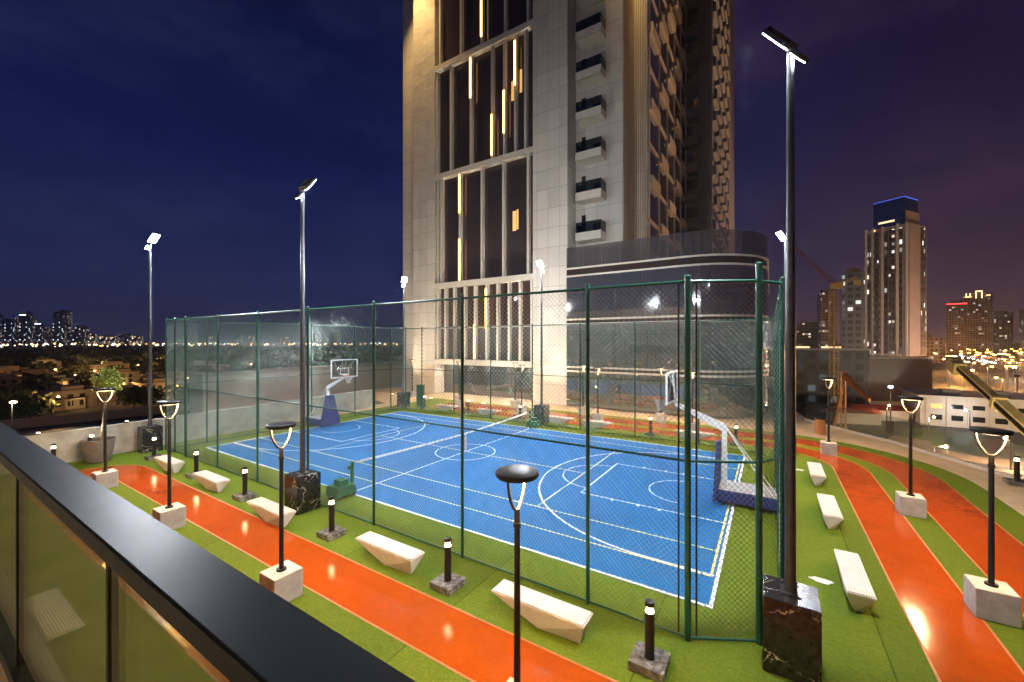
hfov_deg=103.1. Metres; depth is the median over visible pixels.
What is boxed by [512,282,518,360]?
window
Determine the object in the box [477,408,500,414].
bench
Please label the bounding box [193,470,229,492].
bench
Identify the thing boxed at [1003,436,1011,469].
street lamp
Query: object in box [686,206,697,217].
window
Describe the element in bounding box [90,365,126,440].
potted tree
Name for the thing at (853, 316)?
city tower
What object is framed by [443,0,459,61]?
window
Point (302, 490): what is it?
floodlight mast
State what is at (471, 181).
window
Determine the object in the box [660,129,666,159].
window
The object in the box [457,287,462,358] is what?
window
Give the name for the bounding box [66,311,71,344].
skyline tower
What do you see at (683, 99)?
window
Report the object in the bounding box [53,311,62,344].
skyline tower
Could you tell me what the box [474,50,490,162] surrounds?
window
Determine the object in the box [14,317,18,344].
skyline tower
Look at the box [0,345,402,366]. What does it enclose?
distant wood
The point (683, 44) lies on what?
window
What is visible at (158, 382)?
villa
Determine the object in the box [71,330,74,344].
skyline tower
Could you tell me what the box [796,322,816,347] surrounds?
city tower
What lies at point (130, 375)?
villa
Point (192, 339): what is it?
skyline tower
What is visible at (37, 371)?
villa
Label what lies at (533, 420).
net post
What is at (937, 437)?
park lawn
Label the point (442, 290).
window
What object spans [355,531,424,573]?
bench
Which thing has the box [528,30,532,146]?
window
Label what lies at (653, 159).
window
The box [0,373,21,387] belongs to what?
villa
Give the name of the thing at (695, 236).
window
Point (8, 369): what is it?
villa
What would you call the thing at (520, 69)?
lit window
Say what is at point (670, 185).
window
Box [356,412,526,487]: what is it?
tennis net
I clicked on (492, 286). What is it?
window
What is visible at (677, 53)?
window
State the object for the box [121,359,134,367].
suburb tree
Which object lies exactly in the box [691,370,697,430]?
path lamp
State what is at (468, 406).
bollard light
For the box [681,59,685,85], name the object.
window
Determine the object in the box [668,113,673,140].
window
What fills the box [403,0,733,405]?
apartment tower
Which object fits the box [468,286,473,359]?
window
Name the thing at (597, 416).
path lamp
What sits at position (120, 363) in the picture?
villa
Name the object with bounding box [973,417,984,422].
window
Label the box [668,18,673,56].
window
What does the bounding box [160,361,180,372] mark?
suburb tree
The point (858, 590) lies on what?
bench
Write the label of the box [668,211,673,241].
window
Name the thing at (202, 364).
villa
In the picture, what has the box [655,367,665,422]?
path lamp
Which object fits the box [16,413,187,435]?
road
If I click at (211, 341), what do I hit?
skyline tower
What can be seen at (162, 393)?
suburb tree
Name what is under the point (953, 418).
window
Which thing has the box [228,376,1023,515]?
podium pavement
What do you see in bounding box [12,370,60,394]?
suburb tree
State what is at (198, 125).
sky
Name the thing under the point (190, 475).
bollard light
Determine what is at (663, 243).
window
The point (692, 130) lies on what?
window
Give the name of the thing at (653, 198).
window
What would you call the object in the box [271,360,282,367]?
suburb tree
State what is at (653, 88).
window
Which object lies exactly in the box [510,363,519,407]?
path lamp
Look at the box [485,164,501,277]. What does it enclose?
window
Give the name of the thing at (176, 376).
villa
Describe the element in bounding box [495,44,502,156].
window
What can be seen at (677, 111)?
window
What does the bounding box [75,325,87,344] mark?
skyline tower
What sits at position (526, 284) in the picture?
window
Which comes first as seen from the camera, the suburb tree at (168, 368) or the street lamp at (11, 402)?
the street lamp at (11, 402)
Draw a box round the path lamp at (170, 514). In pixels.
[152,400,185,529]
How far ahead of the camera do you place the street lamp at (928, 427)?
81.82 m
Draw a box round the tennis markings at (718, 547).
[236,413,739,576]
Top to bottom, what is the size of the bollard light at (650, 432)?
1.125 m
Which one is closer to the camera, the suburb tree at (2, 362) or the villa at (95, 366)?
the villa at (95, 366)
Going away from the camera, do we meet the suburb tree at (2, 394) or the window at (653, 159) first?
the window at (653, 159)
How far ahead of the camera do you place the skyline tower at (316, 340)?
2630.49 m
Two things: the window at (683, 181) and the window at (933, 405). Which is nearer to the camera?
the window at (683, 181)
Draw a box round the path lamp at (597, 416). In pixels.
[592,367,603,420]
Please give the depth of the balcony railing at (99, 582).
1.18 m
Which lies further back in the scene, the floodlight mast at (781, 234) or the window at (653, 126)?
the window at (653, 126)
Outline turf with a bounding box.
[67,398,1023,681]
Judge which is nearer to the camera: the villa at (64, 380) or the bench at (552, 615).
the bench at (552, 615)
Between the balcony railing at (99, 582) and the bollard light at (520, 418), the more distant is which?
the bollard light at (520, 418)
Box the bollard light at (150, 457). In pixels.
[144,435,161,460]
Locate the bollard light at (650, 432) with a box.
[645,416,656,435]
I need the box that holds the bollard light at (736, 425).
[730,424,742,446]
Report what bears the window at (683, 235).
in the apartment tower at (551, 134)
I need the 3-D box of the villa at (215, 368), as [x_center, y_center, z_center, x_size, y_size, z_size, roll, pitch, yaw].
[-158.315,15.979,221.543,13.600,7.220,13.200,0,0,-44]
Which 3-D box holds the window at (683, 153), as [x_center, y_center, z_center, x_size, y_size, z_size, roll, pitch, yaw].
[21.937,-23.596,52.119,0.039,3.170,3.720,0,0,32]
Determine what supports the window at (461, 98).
in the apartment tower at (551, 134)
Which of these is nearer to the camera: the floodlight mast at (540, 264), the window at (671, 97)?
the floodlight mast at (540, 264)
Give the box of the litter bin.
[815,417,825,433]
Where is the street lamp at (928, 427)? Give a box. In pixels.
[928,416,934,438]
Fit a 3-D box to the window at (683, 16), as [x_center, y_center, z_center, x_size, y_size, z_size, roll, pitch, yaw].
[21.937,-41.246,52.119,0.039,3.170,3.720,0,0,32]
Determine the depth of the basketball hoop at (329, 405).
26.68 m
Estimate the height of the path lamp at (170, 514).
3.800 m
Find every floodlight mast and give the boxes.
[137,232,162,453]
[284,177,320,514]
[397,276,409,407]
[534,260,548,423]
[762,26,821,681]
[776,230,785,328]
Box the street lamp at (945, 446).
[933,445,947,451]
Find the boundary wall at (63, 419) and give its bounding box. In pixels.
[0,404,188,428]
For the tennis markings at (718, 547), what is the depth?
13.87 m
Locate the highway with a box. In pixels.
[943,350,1023,370]
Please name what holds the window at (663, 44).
in the apartment tower at (551, 134)
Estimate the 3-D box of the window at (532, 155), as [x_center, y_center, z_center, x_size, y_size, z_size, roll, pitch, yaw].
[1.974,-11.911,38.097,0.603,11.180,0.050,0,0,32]
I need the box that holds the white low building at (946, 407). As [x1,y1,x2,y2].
[899,388,1023,431]
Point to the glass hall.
(722, 266)
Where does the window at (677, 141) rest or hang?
in the apartment tower at (551, 134)
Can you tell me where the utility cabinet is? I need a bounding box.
[416,384,424,406]
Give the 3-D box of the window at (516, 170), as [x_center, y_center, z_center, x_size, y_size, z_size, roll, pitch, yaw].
[0.551,-11.911,39.002,2.768,11.180,0.050,0,0,32]
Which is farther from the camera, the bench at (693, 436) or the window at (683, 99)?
the window at (683, 99)
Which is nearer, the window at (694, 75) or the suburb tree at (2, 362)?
the window at (694, 75)
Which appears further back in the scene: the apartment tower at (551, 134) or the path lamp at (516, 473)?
the apartment tower at (551, 134)
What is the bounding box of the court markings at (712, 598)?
[206,411,744,608]
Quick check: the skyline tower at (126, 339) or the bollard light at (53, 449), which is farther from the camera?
the skyline tower at (126, 339)
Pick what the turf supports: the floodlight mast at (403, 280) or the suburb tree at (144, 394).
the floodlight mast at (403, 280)
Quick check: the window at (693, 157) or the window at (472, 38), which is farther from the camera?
the window at (693, 157)
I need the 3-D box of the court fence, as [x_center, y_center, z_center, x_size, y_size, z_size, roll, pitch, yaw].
[-2.395,2.054,20.611,26.650,7.070,16.050,0,0,32]
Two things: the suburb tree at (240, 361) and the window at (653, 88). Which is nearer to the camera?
the window at (653, 88)
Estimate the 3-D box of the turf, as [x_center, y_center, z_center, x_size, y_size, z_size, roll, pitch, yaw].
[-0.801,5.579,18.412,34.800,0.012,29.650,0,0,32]
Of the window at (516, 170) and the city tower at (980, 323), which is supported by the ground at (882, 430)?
the city tower at (980, 323)
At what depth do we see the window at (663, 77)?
42.52 m
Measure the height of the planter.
1.050 m
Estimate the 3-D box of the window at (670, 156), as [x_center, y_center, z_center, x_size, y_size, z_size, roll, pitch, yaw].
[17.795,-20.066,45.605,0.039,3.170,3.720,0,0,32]
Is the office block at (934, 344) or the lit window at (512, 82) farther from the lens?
the office block at (934, 344)
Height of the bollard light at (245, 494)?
1.125 m
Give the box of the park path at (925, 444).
[888,435,1023,478]
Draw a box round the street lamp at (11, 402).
[9,401,16,428]
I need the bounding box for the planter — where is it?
[80,436,115,463]
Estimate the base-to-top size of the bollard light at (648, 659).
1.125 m
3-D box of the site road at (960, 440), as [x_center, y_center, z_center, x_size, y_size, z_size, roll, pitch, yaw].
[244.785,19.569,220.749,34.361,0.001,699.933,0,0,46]
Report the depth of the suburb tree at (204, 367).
197.76 m
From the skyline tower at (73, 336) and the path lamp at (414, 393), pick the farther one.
the skyline tower at (73, 336)
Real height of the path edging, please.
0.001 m
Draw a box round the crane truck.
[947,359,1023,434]
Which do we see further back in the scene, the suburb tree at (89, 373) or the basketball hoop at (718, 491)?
the suburb tree at (89, 373)
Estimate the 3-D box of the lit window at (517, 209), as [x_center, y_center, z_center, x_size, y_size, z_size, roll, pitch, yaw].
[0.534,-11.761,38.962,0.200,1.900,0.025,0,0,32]
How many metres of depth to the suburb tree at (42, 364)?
218.59 m
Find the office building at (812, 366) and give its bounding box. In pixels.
[769,346,870,405]
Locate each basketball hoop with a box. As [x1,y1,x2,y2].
[305,359,357,426]
[654,370,776,512]
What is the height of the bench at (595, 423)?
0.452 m
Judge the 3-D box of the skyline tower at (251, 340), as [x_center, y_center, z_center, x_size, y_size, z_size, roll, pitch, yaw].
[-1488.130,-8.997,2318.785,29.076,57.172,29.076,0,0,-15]
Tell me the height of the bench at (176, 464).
0.452 m
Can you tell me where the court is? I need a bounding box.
[208,411,743,608]
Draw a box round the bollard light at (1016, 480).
[1002,455,1023,486]
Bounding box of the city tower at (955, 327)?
[945,301,966,355]
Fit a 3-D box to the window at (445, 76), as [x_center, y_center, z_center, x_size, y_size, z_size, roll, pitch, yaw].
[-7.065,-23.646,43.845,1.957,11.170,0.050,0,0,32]
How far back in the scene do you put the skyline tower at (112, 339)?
2832.96 m
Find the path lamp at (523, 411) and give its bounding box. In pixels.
[516,365,526,413]
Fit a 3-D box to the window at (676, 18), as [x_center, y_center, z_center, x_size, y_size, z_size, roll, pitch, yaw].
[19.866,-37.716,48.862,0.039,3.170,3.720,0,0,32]
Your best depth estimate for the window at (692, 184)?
53.20 m
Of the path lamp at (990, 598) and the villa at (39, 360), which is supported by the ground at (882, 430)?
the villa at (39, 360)
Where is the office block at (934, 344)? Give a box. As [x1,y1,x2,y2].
[889,336,942,362]
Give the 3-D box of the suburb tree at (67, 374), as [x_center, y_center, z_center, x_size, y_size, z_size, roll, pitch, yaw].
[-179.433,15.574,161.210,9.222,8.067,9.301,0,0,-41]
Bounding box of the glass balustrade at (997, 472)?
[805,418,1023,479]
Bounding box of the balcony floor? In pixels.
[0,662,7,681]
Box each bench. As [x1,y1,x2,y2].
[154,455,184,473]
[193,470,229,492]
[246,497,295,526]
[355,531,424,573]
[436,404,457,410]
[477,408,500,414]
[491,579,592,643]
[549,415,574,423]
[581,419,612,427]
[675,429,712,439]
[807,461,825,485]
[817,493,843,528]
[834,549,876,611]
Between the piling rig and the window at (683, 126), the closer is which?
the window at (683, 126)
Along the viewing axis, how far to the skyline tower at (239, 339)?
2977.64 m
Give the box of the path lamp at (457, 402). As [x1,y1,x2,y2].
[455,362,464,406]
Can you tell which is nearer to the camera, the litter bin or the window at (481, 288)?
the litter bin
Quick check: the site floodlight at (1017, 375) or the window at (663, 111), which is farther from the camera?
the site floodlight at (1017, 375)
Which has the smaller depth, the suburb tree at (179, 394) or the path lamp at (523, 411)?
the path lamp at (523, 411)
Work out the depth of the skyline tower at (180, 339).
2923.40 m
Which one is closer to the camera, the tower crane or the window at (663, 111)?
the window at (663, 111)
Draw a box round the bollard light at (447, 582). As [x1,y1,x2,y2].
[430,536,465,596]
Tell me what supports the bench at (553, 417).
on the turf
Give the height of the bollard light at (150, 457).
1.125 m
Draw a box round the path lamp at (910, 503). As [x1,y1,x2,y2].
[895,396,926,518]
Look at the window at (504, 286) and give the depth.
39.79 m
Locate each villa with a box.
[0,365,29,374]
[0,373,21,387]
[12,368,58,380]
[27,359,60,369]
[29,374,74,395]
[35,384,96,410]
[87,364,111,372]
[96,361,129,367]
[102,368,140,384]
[131,377,182,397]
[157,371,196,386]
[189,361,216,366]
[210,364,236,370]
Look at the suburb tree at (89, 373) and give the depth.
183.36 m
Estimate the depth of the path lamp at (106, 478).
15.56 m
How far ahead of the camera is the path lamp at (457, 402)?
34.94 m
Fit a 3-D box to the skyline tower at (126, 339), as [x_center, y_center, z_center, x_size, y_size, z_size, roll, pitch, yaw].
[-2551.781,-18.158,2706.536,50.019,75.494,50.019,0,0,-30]
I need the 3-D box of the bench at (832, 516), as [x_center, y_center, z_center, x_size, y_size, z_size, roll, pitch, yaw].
[10.003,5.347,12.816,0.470,0.452,2.040,0,0,32]
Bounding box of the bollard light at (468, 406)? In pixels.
[464,399,473,413]
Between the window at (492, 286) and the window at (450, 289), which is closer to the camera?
the window at (492, 286)
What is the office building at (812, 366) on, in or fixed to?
on the ground at (882, 430)
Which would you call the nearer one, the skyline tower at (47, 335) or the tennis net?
the tennis net
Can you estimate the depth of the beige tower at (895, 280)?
147.53 m
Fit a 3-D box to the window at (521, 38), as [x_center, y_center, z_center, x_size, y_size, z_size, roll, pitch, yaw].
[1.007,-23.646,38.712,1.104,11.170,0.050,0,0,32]
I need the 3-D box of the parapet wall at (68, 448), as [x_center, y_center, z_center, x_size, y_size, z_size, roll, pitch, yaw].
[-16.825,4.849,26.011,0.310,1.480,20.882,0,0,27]
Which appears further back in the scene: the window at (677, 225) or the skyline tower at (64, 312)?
the skyline tower at (64, 312)
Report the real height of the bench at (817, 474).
0.452 m
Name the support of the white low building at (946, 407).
on the ground at (882, 430)
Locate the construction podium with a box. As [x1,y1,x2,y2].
[870,356,932,405]
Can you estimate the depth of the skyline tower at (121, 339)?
2800.16 m
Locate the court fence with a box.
[165,262,784,645]
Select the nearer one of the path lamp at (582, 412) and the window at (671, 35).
the path lamp at (582, 412)
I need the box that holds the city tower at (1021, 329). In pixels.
[1019,309,1023,352]
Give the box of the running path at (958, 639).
[80,403,1023,681]
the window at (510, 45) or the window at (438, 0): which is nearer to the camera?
the window at (510, 45)
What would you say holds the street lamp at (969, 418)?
on the site road at (960, 440)
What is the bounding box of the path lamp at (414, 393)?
[408,359,415,396]
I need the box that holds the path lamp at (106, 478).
[92,387,118,488]
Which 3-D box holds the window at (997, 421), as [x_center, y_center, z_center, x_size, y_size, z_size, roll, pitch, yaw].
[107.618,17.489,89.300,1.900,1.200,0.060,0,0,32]
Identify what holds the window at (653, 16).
in the apartment tower at (551, 134)
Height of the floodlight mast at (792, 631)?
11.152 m
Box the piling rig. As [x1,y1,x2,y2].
[831,371,870,428]
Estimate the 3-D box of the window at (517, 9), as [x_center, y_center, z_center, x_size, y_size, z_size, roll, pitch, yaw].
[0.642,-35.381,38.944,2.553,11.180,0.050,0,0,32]
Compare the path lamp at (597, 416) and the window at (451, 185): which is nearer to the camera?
the path lamp at (597, 416)
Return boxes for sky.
[0,0,1023,342]
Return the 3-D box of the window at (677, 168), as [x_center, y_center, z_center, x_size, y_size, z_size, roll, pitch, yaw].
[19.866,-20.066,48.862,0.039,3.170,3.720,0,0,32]
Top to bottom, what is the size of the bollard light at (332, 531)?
1.125 m
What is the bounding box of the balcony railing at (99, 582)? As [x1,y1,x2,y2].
[0,422,415,681]
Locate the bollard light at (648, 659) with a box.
[628,598,670,681]
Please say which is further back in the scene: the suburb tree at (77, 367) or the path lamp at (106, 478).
the suburb tree at (77, 367)
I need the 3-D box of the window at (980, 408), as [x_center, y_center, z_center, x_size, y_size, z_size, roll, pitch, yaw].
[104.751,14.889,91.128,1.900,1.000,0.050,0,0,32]
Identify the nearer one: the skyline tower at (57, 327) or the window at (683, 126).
the window at (683, 126)
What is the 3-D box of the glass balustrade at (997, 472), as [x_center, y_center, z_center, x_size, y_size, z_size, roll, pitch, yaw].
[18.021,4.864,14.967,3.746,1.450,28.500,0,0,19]
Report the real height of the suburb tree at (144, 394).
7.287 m
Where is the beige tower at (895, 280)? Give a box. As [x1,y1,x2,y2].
[865,196,925,355]
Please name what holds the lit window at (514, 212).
in the apartment tower at (551, 134)
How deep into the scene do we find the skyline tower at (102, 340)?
2420.74 m
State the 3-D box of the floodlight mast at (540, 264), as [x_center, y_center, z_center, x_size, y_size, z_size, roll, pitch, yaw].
[2.032,0.013,27.899,0.800,11.152,0.800,0,0,32]
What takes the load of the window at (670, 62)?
in the apartment tower at (551, 134)
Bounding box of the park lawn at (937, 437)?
[898,427,944,448]
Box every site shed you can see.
[825,407,883,424]
[843,404,913,421]
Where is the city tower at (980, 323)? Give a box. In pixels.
[963,290,993,354]
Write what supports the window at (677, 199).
in the apartment tower at (551, 134)
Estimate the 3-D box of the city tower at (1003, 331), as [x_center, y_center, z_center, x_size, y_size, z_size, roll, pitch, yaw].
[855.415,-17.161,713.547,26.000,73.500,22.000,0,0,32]
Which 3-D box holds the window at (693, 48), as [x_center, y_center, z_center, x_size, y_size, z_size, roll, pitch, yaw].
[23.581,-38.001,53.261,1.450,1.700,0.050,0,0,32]
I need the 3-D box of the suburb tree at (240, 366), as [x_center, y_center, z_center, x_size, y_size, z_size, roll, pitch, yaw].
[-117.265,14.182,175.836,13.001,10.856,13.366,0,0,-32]
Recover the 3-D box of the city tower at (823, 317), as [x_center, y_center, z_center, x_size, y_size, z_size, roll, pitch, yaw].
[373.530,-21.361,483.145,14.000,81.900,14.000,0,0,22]
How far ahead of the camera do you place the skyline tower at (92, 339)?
2526.61 m
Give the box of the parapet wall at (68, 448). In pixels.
[24,389,371,462]
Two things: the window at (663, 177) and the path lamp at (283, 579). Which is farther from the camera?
the window at (663, 177)
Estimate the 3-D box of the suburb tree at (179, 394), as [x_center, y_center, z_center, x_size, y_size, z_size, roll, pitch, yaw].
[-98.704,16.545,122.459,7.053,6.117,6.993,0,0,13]
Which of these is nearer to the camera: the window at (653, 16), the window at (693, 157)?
the window at (653, 16)
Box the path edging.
[79,403,1023,681]
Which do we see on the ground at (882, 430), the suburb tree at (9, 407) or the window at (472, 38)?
the suburb tree at (9, 407)
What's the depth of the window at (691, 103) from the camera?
53.20 m
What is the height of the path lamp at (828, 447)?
3.800 m
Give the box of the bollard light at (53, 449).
[51,443,55,455]
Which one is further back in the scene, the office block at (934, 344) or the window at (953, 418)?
the office block at (934, 344)
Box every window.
[438,0,438,64]
[440,69,449,172]
[441,289,443,358]
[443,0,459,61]
[445,177,458,281]
[449,288,452,358]
[454,61,469,168]
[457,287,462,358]
[463,170,480,280]
[464,0,480,51]
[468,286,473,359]
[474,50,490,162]
[478,285,484,359]
[485,0,503,41]
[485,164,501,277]
[490,284,495,359]
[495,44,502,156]
[501,283,507,360]
[506,157,526,275]
[507,39,513,152]
[508,0,526,29]
[511,81,513,100]
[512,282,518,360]
[513,211,515,230]
[517,209,518,228]
[518,35,523,149]
[520,69,521,92]
[523,281,529,360]
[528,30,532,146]
[531,0,532,18]
[531,155,532,272]
[650,0,657,33]
[650,37,657,81]
[650,72,657,107]
[650,112,657,153]
[650,148,657,180]
[650,188,657,225]
[650,223,657,254]
[660,0,666,24]
[660,27,666,68]
[660,60,666,91]
[660,97,666,135]
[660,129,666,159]
[660,166,666,201]
[660,199,666,227]
[660,235,666,257]
[668,0,673,13]
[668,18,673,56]
[668,48,673,77]
[668,82,673,118]
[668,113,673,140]
[668,147,673,179]
[668,177,673,203]
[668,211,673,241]
[668,241,673,256]
[675,10,679,44]
[675,39,679,63]
[675,70,679,102]
[675,98,679,123]
[675,130,679,160]
[675,158,679,182]
[675,190,679,218]
[675,218,679,241]
[681,3,685,30]
[681,30,685,54]
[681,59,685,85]
[681,86,685,109]
[681,116,685,141]
[681,142,685,163]
[681,172,685,196]
[681,198,685,218]
[681,228,685,251]
[686,16,697,26]
[686,43,697,54]
[686,71,697,81]
[686,98,697,108]
[686,125,697,136]
[686,152,697,163]
[686,179,697,190]
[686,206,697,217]
[686,233,697,245]
[931,403,941,407]
[931,414,941,419]
[951,404,962,409]
[951,415,962,420]
[973,406,984,410]
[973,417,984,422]
[995,418,1007,424]
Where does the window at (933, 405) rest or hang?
in the white low building at (946, 407)
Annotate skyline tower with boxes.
[0,313,3,344]
[2,319,14,344]
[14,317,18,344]
[19,313,29,344]
[27,311,33,344]
[34,319,36,344]
[35,322,42,344]
[43,328,52,344]
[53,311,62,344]
[59,310,66,344]
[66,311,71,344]
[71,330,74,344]
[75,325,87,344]
[88,333,97,344]
[99,336,105,344]
[108,335,117,344]
[119,334,122,344]
[123,333,134,344]
[129,336,137,344]
[136,335,143,344]
[176,334,183,344]
[188,332,196,344]
[208,335,214,344]
[234,334,243,344]
[247,335,254,344]
[279,335,289,344]
[313,334,321,344]
[332,332,340,344]
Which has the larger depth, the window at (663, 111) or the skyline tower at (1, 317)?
the skyline tower at (1, 317)
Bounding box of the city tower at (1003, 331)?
[994,311,1012,352]
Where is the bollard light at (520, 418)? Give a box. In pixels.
[515,404,525,420]
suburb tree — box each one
[0,358,9,364]
[0,390,15,404]
[0,401,10,419]
[0,401,16,419]
[1,388,32,407]
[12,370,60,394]
[13,392,60,417]
[31,361,60,370]
[51,356,68,367]
[54,371,76,376]
[59,361,93,375]
[68,375,96,386]
[77,371,94,379]
[115,383,147,407]
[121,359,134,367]
[127,385,162,406]
[134,363,147,376]
[152,361,164,373]
[154,387,171,405]
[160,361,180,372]
[169,388,188,402]
[194,365,215,371]
[228,363,255,369]
[230,357,249,367]
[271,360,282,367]
[278,357,291,366]
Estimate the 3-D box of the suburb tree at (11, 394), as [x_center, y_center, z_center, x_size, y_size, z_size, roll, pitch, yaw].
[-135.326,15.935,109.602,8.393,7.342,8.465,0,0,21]
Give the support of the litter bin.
on the podium pavement
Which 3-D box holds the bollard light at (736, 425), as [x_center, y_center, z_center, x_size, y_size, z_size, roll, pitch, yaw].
[12.119,5.011,21.958,0.580,1.125,0.580,0,0,32]
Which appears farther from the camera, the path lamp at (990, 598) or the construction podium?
the construction podium
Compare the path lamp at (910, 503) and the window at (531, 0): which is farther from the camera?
the window at (531, 0)
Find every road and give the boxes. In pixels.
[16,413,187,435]
[932,359,1023,470]
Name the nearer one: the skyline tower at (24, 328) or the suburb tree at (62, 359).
the suburb tree at (62, 359)
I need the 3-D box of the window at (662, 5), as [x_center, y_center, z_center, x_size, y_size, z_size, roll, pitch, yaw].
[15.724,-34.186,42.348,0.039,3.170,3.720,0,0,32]
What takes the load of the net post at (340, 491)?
on the turf
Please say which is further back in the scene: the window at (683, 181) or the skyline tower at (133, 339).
the skyline tower at (133, 339)
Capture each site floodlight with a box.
[888,386,892,421]
[1014,374,1019,392]
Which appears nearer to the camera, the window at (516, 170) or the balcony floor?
the balcony floor
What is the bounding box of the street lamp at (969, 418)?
[964,409,970,430]
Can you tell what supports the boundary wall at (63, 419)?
on the ground at (882, 430)
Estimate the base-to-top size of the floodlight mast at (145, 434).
11.152 m
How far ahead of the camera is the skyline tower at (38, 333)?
2455.31 m
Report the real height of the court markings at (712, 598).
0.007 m
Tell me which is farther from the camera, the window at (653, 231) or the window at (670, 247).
the window at (670, 247)
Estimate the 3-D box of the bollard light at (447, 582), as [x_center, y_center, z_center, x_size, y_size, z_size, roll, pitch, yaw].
[-1.464,5.011,9.264,0.580,1.125,0.580,0,0,32]
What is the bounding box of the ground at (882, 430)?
[0,343,1023,438]
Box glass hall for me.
[566,229,768,417]
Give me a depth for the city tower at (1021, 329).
698.85 m
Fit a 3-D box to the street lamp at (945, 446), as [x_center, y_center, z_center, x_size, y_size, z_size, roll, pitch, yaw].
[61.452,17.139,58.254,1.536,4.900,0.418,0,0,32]
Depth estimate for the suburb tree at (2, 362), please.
252.39 m
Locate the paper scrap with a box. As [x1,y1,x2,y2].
[809,576,833,584]
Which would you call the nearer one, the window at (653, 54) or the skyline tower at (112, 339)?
the window at (653, 54)
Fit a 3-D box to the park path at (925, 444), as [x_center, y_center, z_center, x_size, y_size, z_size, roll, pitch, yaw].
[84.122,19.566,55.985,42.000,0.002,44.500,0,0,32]
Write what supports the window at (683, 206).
in the apartment tower at (551, 134)
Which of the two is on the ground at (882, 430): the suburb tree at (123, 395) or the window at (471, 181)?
the suburb tree at (123, 395)
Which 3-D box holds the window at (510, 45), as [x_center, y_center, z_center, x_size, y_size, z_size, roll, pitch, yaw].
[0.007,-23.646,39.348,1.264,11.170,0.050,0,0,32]
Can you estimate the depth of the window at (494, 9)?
40.49 m
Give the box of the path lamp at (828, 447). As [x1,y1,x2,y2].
[820,377,836,455]
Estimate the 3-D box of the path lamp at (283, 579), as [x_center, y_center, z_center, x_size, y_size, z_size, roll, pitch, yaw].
[-5.034,3.673,8.868,0.620,3.800,0.620,0,0,32]
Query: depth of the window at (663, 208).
42.52 m
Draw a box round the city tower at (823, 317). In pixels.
[817,289,832,347]
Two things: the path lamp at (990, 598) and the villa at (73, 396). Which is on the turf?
the path lamp at (990, 598)
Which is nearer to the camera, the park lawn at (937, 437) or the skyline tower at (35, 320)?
the park lawn at (937, 437)
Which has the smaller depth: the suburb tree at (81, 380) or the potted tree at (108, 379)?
the potted tree at (108, 379)
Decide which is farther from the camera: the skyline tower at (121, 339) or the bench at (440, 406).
the skyline tower at (121, 339)
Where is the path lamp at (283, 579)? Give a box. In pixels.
[259,421,302,601]
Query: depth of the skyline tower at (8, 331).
2438.78 m
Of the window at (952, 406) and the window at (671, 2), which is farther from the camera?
the window at (952, 406)
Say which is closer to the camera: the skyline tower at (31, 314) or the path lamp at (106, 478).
the path lamp at (106, 478)
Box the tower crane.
[795,244,860,406]
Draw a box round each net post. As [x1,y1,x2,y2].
[325,461,356,500]
[526,411,540,427]
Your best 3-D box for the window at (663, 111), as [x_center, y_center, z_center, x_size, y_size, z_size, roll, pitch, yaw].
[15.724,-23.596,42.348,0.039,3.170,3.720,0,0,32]
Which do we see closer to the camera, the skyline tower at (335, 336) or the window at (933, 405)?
the window at (933, 405)
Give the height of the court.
0.007 m
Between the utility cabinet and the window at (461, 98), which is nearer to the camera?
the utility cabinet
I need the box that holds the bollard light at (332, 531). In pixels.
[316,496,346,541]
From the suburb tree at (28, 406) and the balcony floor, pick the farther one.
the suburb tree at (28, 406)
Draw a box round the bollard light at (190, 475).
[185,449,202,479]
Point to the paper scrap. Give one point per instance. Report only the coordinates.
(823, 581)
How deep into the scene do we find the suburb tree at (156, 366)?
250.78 m
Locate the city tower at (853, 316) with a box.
[842,267,864,347]
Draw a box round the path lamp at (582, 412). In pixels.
[578,365,585,414]
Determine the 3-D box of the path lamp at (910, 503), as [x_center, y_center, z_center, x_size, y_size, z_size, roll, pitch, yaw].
[12.947,3.673,13.196,0.620,3.800,0.620,0,0,32]
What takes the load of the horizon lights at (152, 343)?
attached to the distant wood
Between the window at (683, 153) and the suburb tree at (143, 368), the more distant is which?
the suburb tree at (143, 368)
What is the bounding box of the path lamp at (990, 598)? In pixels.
[964,426,1021,628]
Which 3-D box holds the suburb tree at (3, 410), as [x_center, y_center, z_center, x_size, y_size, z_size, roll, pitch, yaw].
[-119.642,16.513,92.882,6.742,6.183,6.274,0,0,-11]
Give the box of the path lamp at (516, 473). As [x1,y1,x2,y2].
[496,464,538,681]
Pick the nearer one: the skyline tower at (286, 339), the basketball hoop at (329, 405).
the basketball hoop at (329, 405)
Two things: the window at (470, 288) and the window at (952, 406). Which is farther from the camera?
the window at (952, 406)
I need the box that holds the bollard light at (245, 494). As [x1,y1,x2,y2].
[232,466,257,501]
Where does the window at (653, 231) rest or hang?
in the apartment tower at (551, 134)
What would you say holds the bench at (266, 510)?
on the turf
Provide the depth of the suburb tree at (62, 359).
295.85 m
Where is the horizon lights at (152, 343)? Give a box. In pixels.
[0,342,396,346]
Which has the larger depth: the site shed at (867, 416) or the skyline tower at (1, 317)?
the skyline tower at (1, 317)

